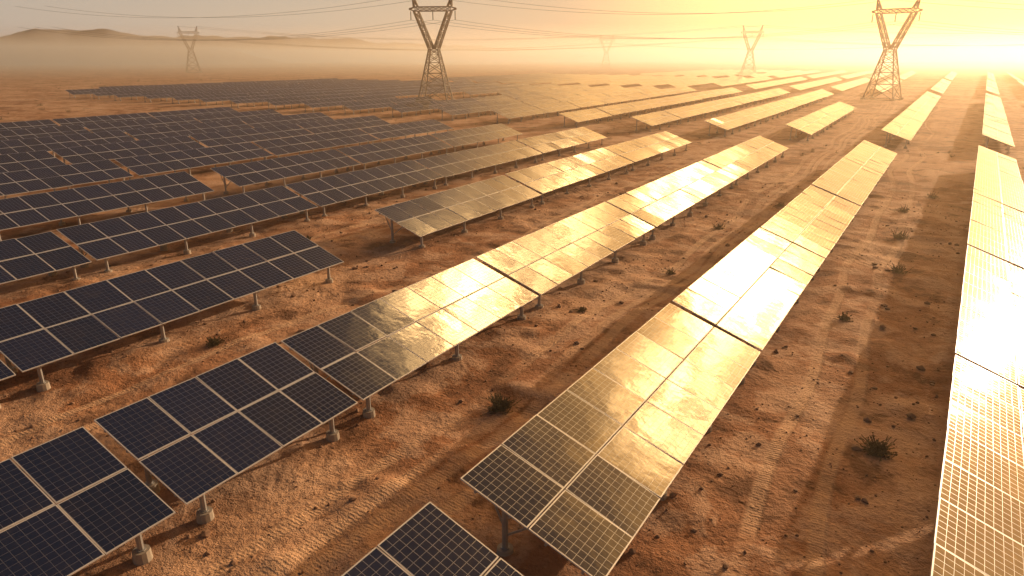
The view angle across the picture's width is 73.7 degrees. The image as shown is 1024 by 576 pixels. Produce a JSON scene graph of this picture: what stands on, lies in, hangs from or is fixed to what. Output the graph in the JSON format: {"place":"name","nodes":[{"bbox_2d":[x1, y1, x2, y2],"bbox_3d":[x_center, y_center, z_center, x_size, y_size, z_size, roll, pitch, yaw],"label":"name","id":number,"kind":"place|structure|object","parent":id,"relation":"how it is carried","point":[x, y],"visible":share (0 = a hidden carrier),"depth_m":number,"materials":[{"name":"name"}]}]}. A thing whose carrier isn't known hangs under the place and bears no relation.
{"place":"outdoors","nodes":[
{"label":"outdoors","id":0,"kind":"place"},
{"bbox_2d":[0,28,282,64],"bbox_3d":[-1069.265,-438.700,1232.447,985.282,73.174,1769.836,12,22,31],"label":"distant hills","id":1,"kind":"structure","parent":0,"point":[39,47],"depth_m":1321.37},
{"bbox_2d":[150,35,643,61],"bbox_3d":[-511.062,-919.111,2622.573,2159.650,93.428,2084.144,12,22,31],"label":"distant hills","id":2,"kind":"structure","parent":0,"point":[407,52],"depth_m":2413.99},
{"bbox_2d":[0,58,1023,575],"bbox_3d":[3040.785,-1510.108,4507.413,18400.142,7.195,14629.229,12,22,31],"label":"desert ground","id":3,"kind":"structure","parent":0,"point":[434,430],"depth_m":31.69,"materials":[{"name":"brown soil"}]},
{"bbox_2d":[0,360,15,408],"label":"solar panel table","id":4,"kind":"object","parent":3,"relation":"on","point":[6,371],"visible":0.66,"depth_m":25.90,"materials":[{"name":"blue glass"}]},
{"bbox_2d":[0,119,58,130],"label":"solar panel table","id":5,"kind":"object","parent":3,"relation":"on","point":[24,124],"visible":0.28,"depth_m":112.02,"materials":[{"name":"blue glass"}]},
{"bbox_2d":[0,150,65,172],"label":"solar panel table","id":6,"kind":"object","parent":3,"relation":"on","point":[26,160],"visible":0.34,"depth_m":74.87,"materials":[{"name":"blue glass"}]},
{"bbox_2d":[0,231,90,283],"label":"solar panel table","id":7,"kind":"object","parent":3,"relation":"on","point":[50,253],"visible":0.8,"depth_m":39.40,"materials":[{"name":"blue glass"}]},
{"bbox_2d":[0,125,90,142],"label":"solar panel table","id":8,"kind":"object","parent":3,"relation":"on","point":[38,132],"visible":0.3,"depth_m":101.32,"materials":[{"name":"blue glass"}]},
{"bbox_2d":[0,160,132,198],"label":"solar panel table","id":9,"kind":"object","parent":3,"relation":"on","point":[32,180],"visible":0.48,"depth_m":64.80,"materials":[{"name":"blue glass"}]},
{"bbox_2d":[0,130,135,157],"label":"solar panel table","id":10,"kind":"object","parent":3,"relation":"on","point":[49,143],"visible":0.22,"depth_m":90.72,"materials":[{"name":"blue glass"}]},
{"bbox_2d":[0,426,175,575],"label":"solar panel table","id":11,"kind":"object","parent":3,"relation":"on","point":[124,504],"visible":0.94,"depth_m":17.52,"materials":[{"name":"blue glass"}]},
{"bbox_2d":[52,113,154,131],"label":"solar panel table","id":12,"kind":"object","parent":3,"relation":"on","point":[97,119],"visible":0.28,"depth_m":122.11,"materials":[{"name":"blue glass"}]},
{"bbox_2d":[0,171,213,240],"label":"solar panel table","id":13,"kind":"object","parent":3,"relation":"on","point":[33,209],"visible":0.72,"depth_m":54.51,"materials":[{"name":"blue glass"}]},
{"bbox_2d":[51,135,205,166],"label":"solar panel table","id":14,"kind":"object","parent":3,"relation":"on","point":[89,153],"visible":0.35,"depth_m":84.03,"materials":[{"name":"blue glass"}]},
{"bbox_2d":[81,116,200,134],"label":"solar panel table","id":15,"kind":"object","parent":3,"relation":"on","point":[132,124],"visible":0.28,"depth_m":113.85,"materials":[{"name":"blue glass"}]},
{"bbox_2d":[0,230,343,391],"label":"solar panel table","id":16,"kind":"object","parent":3,"relation":"on","point":[38,333],"visible":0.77,"depth_m":31.87,"materials":[{"name":"blue glass"}]},
{"bbox_2d":[56,186,317,272],"bbox_3d":[-21.837,-4.374,48.725,3.993,2.893,17.688,11,21,29],"label":"solar panel table","id":17,"kind":"object","parent":3,"relation":"on","point":[162,228],"visible":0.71,"depth_m":46.87,"materials":[{"name":"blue glass"}]},
{"bbox_2d":[123,119,252,139],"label":"solar panel table","id":18,"kind":"object","parent":3,"relation":"on","point":[168,131],"visible":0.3,"depth_m":105.87,"materials":[{"name":"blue glass"}]},
{"bbox_2d":[177,26,201,71],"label":"transmission tower","id":19,"kind":"structure","parent":3,"relation":"on","point":[189,48],"depth_m":596.74,"materials":[{"name":"metal"}]},
{"bbox_2d":[148,107,237,118],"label":"solar panel table","id":20,"kind":"object","parent":3,"relation":"on","point":[177,113],"visible":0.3,"depth_m":137.00,"materials":[{"name":"blue glass"}]},
{"bbox_2d":[114,142,273,179],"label":"solar panel table","id":21,"kind":"object","parent":3,"relation":"on","point":[144,165],"visible":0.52,"depth_m":76.48,"materials":[{"name":"blue glass"}]},
{"bbox_2d":[205,336,226,347],"bbox_3d":[-13.583,2.443,31.151,0.913,0.373,1.042,-4,19,-13],"label":"desert shrub","id":22,"kind":"object","parent":3,"relation":"on","point":[213,342],"visible":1,"depth_m":31.14,"materials":[{"name":"plant"}]},
{"bbox_2d":[94,342,357,523],"bbox_3d":[-8.773,4.616,22.063,3.981,2.928,6.630,11,21,29],"label":"solar panel table","id":23,"kind":"object","parent":3,"relation":"on","point":[256,426],"visible":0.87,"depth_m":21.26,"materials":[{"name":"blue glass"}]},
{"bbox_2d":[192,109,282,122],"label":"solar panel table","id":24,"kind":"object","parent":3,"relation":"on","point":[234,116],"visible":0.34,"depth_m":129.79,"materials":[{"name":"blue glass"}]},
{"bbox_2d":[189,124,312,146],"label":"solar panel table","id":25,"kind":"object","parent":3,"relation":"on","point":[219,138],"visible":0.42,"depth_m":99.29,"materials":[{"name":"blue glass"}]},
{"bbox_2d":[210,149,360,194],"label":"solar panel table","id":26,"kind":"object","parent":3,"relation":"on","point":[242,175],"visible":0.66,"depth_m":70.20,"materials":[{"name":"blue glass"}]},
{"bbox_2d":[240,112,333,127],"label":"solar panel table","id":27,"kind":"object","parent":3,"relation":"on","point":[283,120],"visible":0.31,"depth_m":122.47,"materials":[{"name":"blue glass"}]},
{"bbox_2d":[254,129,378,159],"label":"solar panel table","id":28,"kind":"object","parent":3,"relation":"on","point":[288,145],"visible":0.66,"depth_m":91.94,"materials":[{"name":"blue glass"}]},
{"bbox_2d":[296,115,389,133],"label":"solar panel table","id":29,"kind":"object","parent":3,"relation":"on","point":[318,127],"visible":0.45,"depth_m":115.16,"materials":[{"name":"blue glass"}]},
{"bbox_2d":[285,160,442,216],"bbox_3d":[-12.887,-9.202,62.982,3.985,2.913,16.687,11,21,29],"label":"solar panel table","id":30,"kind":"object","parent":3,"relation":"on","point":[342,187],"visible":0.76,"depth_m":61.61,"materials":[{"name":"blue glass"}]},
{"bbox_2d":[337,135,451,170],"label":"solar panel table","id":31,"kind":"object","parent":3,"relation":"on","point":[375,152],"visible":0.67,"depth_m":84.51,"materials":[{"name":"blue glass"}]},
{"bbox_2d":[359,119,452,143],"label":"solar panel table","id":32,"kind":"object","parent":3,"relation":"on","point":[392,131],"visible":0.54,"depth_m":107.96,"materials":[{"name":"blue glass"}]},
{"bbox_2d":[281,259,538,418],"bbox_3d":[-3.645,1.884,30.209,3.987,2.890,12.833,11,21,29],"label":"solar panel table","id":33,"kind":"object","parent":3,"relation":"on","point":[418,324],"visible":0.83,"depth_m":28.58,"materials":[{"name":"blue glass"}]},
{"bbox_2d":[342,502,522,575],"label":"solar panel table","id":34,"kind":"object","parent":3,"relation":"on","point":[429,539],"visible":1,"depth_m":15.04,"materials":[{"name":"blue glass"}]},
{"bbox_2d":[409,0,456,100],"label":"transmission tower","id":35,"kind":"structure","parent":3,"relation":"on","point":[436,44],"depth_m":200.44,"materials":[{"name":"metal"}]},
{"bbox_2d":[16,0,1023,50],"bbox_3d":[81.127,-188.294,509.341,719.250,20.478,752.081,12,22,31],"label":"power line","id":36,"kind":"object","parent":35,"relation":"attached to","point":[749,36],"visible":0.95,"depth_m":239.50,"materials":[{"name":"metal"}]},
{"bbox_2d":[375,175,540,247],"bbox_3d":[-3.502,-6.157,54.048,3.987,2.862,17.187,11,21,29],"label":"solar panel table","id":37,"kind":"object","parent":3,"relation":"on","point":[420,217],"visible":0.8,"depth_m":52.25,"materials":[{"name":"blue glass"}]},
{"bbox_2d":[431,124,521,153],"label":"solar panel table","id":38,"kind":"object","parent":3,"relation":"on","point":[456,138],"visible":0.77,"depth_m":99.68,"materials":[{"name":"blue glass"}]},
{"bbox_2d":[414,141,541,185],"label":"solar panel table","id":39,"kind":"object","parent":3,"relation":"on","point":[459,162],"visible":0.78,"depth_m":76.82,"materials":[{"name":"blue glass"}]},
{"bbox_2d":[0,160,966,574],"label":"scattered stones","id":40,"kind":"object","parent":3,"relation":"on","point":[672,494],"visible":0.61,"depth_m":28.90,"materials":[{"name":"brown stone"}]},
{"bbox_2d":[481,393,520,415],"bbox_3d":[-0.344,4.272,25.590,1.456,0.661,1.448,3,19,7],"label":"desert shrub","id":41,"kind":"object","parent":3,"relation":"on","point":[499,404],"visible":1,"depth_m":25.54,"materials":[{"name":"plant"}]},
{"bbox_2d":[66,78,1014,153],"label":"solar panel array","id":42,"kind":"object","parent":3,"relation":"on","point":[382,94],"visible":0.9,"depth_m":179.82,"materials":[{"name":"blue glass"}]},
{"bbox_2d":[517,127,606,160],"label":"solar panel table","id":43,"kind":"object","parent":3,"relation":"on","point":[550,142],"visible":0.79,"depth_m":94.07,"materials":[{"name":"blue glass"}]},
{"bbox_2d":[476,202,654,308],"bbox_3d":[4.128,-2.293,42.534,3.985,2.912,16.936,11,21,29],"label":"solar panel table","id":44,"kind":"object","parent":3,"relation":"on","point":[556,266],"visible":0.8,"depth_m":40.52,"materials":[{"name":"blue glass"}]},
{"bbox_2d":[505,148,633,203],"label":"solar panel table","id":45,"kind":"object","parent":3,"relation":"on","point":[570,170],"visible":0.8,"depth_m":68.26,"materials":[{"name":"blue glass"}]},
{"bbox_2d":[573,306,586,311],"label":"desert shrub","id":46,"kind":"object","parent":3,"relation":"on","point":[583,309],"visible":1,"depth_m":35.55,"materials":[{"name":"brown plant"}]},
{"bbox_2d":[599,37,614,69],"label":"transmission tower","id":47,"kind":"structure","parent":3,"relation":"on","point":[606,52],"depth_m":696.88,"materials":[{"name":"metal"}]},
{"bbox_2d":[460,303,760,575],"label":"solar panel table","id":48,"kind":"object","parent":3,"relation":"on","point":[591,519],"visible":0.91,"depth_m":20.06,"materials":[{"name":"blue glass"}]},
{"bbox_2d":[604,131,691,170],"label":"solar panel table","id":49,"kind":"object","parent":3,"relation":"on","point":[639,149],"visible":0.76,"depth_m":86.67,"materials":[{"name":"blue glass"}]},
{"bbox_2d":[661,268,675,274],"bbox_3d":[9.685,-1.109,42.047,0.740,0.495,0.894,-5,19,-15],"label":"desert shrub","id":50,"kind":"object","parent":3,"relation":"on","point":[669,271],"visible":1,"depth_m":41.92,"materials":[{"name":"brown plant"}]},
{"bbox_2d":[606,161,739,239],"bbox_3d":[14.917,-8.074,59.644,3.990,2.913,24.490,11,21,29],"label":"solar panel table","id":51,"kind":"object","parent":3,"relation":"on","point":[700,180],"visible":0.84,"depth_m":56.92,"materials":[{"name":"blue glass"}]},
{"bbox_2d":[711,223,725,229],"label":"desert shrub","id":52,"kind":"object","parent":3,"relation":"on","point":[718,227],"visible":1,"depth_m":52.81,"materials":[{"name":"brown plant"}]},
{"bbox_2d":[428,73,1023,94],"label":"solar panel array","id":53,"kind":"object","parent":3,"relation":"on","point":[556,79],"visible":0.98,"depth_m":328.17,"materials":[{"name":"blue glass"}]},
{"bbox_2d":[703,136,788,184],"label":"solar panel table","id":54,"kind":"object","parent":3,"relation":"on","point":[743,158],"visible":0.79,"depth_m":78.17,"materials":[{"name":"blue glass"}]},
{"bbox_2d":[672,228,824,365],"bbox_3d":[12.862,0.082,35.544,3.986,2.888,15.877,11,22,30],"label":"solar panel table","id":55,"kind":"object","parent":3,"relation":"on","point":[754,316],"visible":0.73,"depth_m":33.51,"materials":[{"name":"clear glass"}]},
{"bbox_2d":[739,25,763,75],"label":"transmission tower","id":56,"kind":"structure","parent":3,"relation":"on","point":[751,53],"depth_m":493.67,"materials":[{"name":"metal"}]},
{"bbox_2d":[761,185,860,271],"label":"solar panel table","id":57,"kind":"object","parent":3,"relation":"on","point":[822,232],"visible":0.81,"depth_m":47.34,"materials":[{"name":"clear glass"}]},
{"bbox_2d":[639,69,1021,80],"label":"solar panel array","id":58,"kind":"object","parent":3,"relation":"on","point":[731,73],"visible":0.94,"depth_m":465.52,"materials":[{"name":"blue glass"}]},
{"bbox_2d":[833,312,852,321],"bbox_3d":[16.715,1.443,34.222,0.956,0.439,0.702,-8,20,-22],"label":"desert shrub","id":59,"kind":"object","parent":3,"relation":"on","point":[844,317],"visible":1,"depth_m":34.28,"materials":[{"name":"brown plant"}]},
{"bbox_2d":[812,158,882,215],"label":"solar panel table","id":60,"kind":"object","parent":3,"relation":"on","point":[859,186],"visible":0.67,"depth_m":62.21,"materials":[{"name":"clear glass"}]},
{"bbox_2d":[844,140,896,182],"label":"solar panel table","id":61,"kind":"object","parent":3,"relation":"on","point":[879,160],"visible":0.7,"depth_m":77.70,"materials":[{"name":"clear glass"}]},
{"bbox_2d":[854,432,897,460],"bbox_3d":[12.334,5.209,22.879,1.459,0.667,1.301,-11,22,-30],"label":"desert shrub","id":62,"kind":"object","parent":3,"relation":"on","point":[878,448],"visible":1,"depth_m":22.81,"materials":[{"name":"plant"}]},
{"bbox_2d":[860,0,922,100],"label":"transmission tower","id":63,"kind":"structure","parent":3,"relation":"on","point":[889,46],"depth_m":209.64,"materials":[{"name":"metal"}]},
{"bbox_2d":[887,262,911,273],"bbox_3d":[23.894,-1.288,42.232,1.442,0.732,1.322,-14,23,-37],"label":"desert shrub","id":64,"kind":"object","parent":3,"relation":"on","point":[898,270],"visible":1,"depth_m":42.24,"materials":[{"name":"brown plant"}]},
{"bbox_2d":[891,230,913,239],"bbox_3d":[28.333,-3.933,49.729,1.710,0.803,1.906,12,22,31],"label":"desert shrub","id":65,"kind":"object","parent":3,"relation":"on","point":[896,236],"visible":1,"depth_m":49.71,"materials":[{"name":"brown plant"}]},
{"bbox_2d":[896,204,909,212],"bbox_3d":[33.182,-6.794,57.941,1.123,0.712,1.460,12,22,31],"label":"desert shrub","id":66,"kind":"object","parent":3,"relation":"on","point":[901,210],"visible":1,"depth_m":57.98,"materials":[{"name":"brown plant"}]},
{"bbox_2d":[927,191,938,198],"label":"desert shrub","id":67,"kind":"object","parent":3,"relation":"on","point":[932,196],"visible":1,"depth_m":64.17,"materials":[{"name":"brown plant"}]},
{"bbox_2d":[930,355,1023,575],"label":"solar panel table","id":68,"kind":"object","parent":3,"relation":"on","point":[979,527],"visible":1,"depth_m":17.53,"materials":[{"name":"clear glass"}]},
{"bbox_2d":[955,245,1023,387],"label":"solar panel table","id":69,"kind":"object","parent":3,"relation":"on","point":[990,305],"visible":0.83,"depth_m":29.01,"materials":[{"name":"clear glass"}]},
{"bbox_2d":[967,192,1023,269],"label":"solar panel table","id":70,"kind":"object","parent":3,"relation":"on","point":[987,227],"visible":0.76,"depth_m":43.83,"materials":[{"name":"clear glass"}]},
{"bbox_2d":[973,164,1023,212],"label":"solar panel table","id":71,"kind":"object","parent":3,"relation":"on","point":[988,182],"visible":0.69,"depth_m":58.72,"materials":[{"name":"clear glass"}]},
{"bbox_2d":[976,145,1020,179],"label":"solar panel table","id":72,"kind":"object","parent":3,"relation":"on","point":[1004,164],"visible":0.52,"depth_m":73.78,"materials":[{"name":"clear glass"}]},
{"bbox_2d":[0,0,1023,57],"label":"sky","id":73,"kind":"structure","parent":0,"point":[627,22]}
]}

